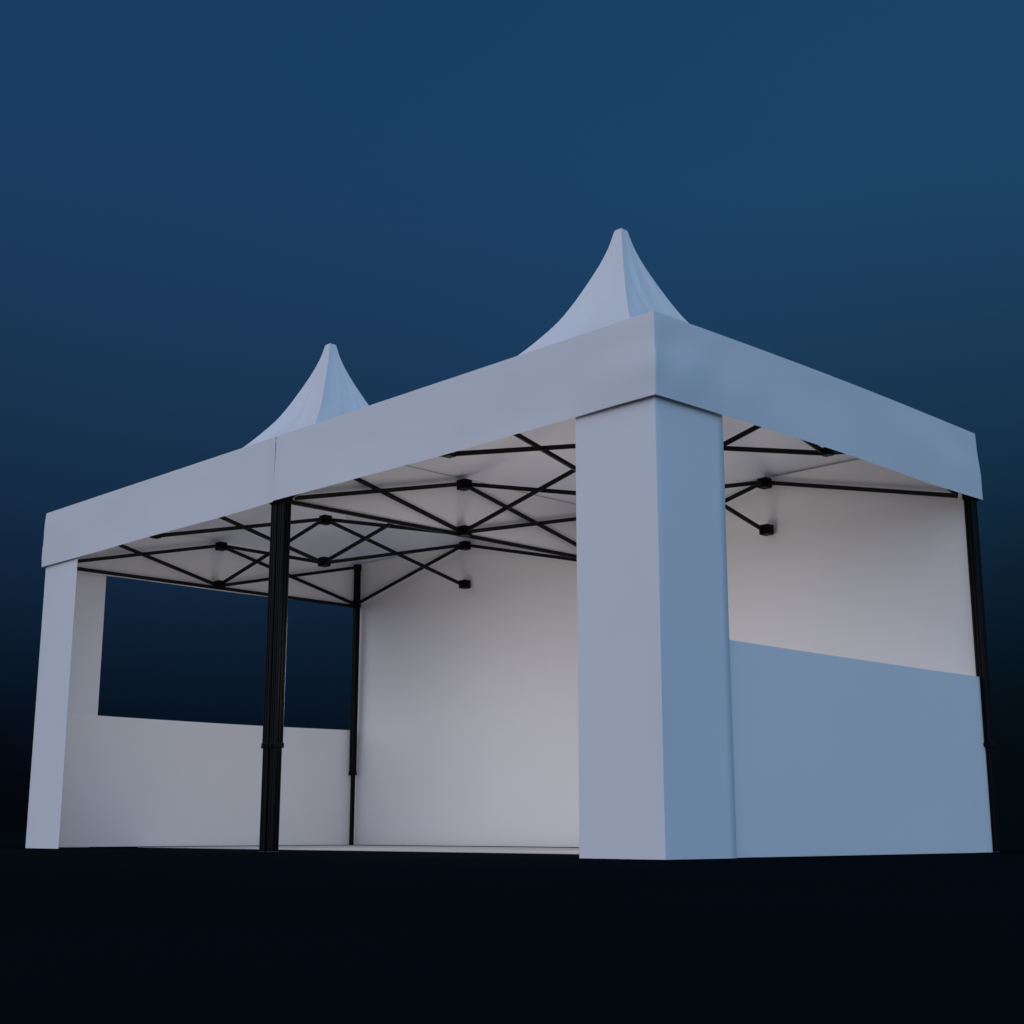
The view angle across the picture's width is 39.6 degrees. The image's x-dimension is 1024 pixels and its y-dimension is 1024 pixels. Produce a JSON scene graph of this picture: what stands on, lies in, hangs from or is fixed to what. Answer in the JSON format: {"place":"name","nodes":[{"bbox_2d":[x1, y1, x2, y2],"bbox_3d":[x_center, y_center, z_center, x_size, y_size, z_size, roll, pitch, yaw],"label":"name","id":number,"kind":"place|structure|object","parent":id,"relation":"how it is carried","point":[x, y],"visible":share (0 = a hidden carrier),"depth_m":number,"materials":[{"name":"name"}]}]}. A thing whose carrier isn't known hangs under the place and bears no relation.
{"place":"outdoors","nodes":[
{"label":"outdoors","id":0,"kind":"place"},
{"bbox_2d":[0,831,1023,1023],"bbox_3d":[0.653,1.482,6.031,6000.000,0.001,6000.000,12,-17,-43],"label":"ground","id":1,"kind":"structure","parent":0,"point":[115,935],"depth_m":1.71,"materials":[{"name":"black"}]},
{"bbox_2d":[25,228,999,859],"bbox_3d":[-0.360,0.318,9.563,3.034,3.806,6.029,12,-17,-43],"label":"gazebo tent","id":2,"kind":"object","parent":1,"relation":"on","point":[623,558],"visible":1,"depth_m":8.82,"materials":[{"name":"white fabric"}]},
{"bbox_2d":[137,845,950,856],"bbox_3d":[-0.102,2.243,9.452,2.000,0.004,5.820,12,-17,-43],"label":"groundsheet","id":3,"kind":"object","parent":1,"relation":"on","point":[524,850],"visible":0.6,"depth_m":9.86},
{"bbox_2d":[0,0,1023,830],"label":"sky","id":4,"kind":"structure","parent":0,"point":[199,199],"materials":[{"name":"blue"}]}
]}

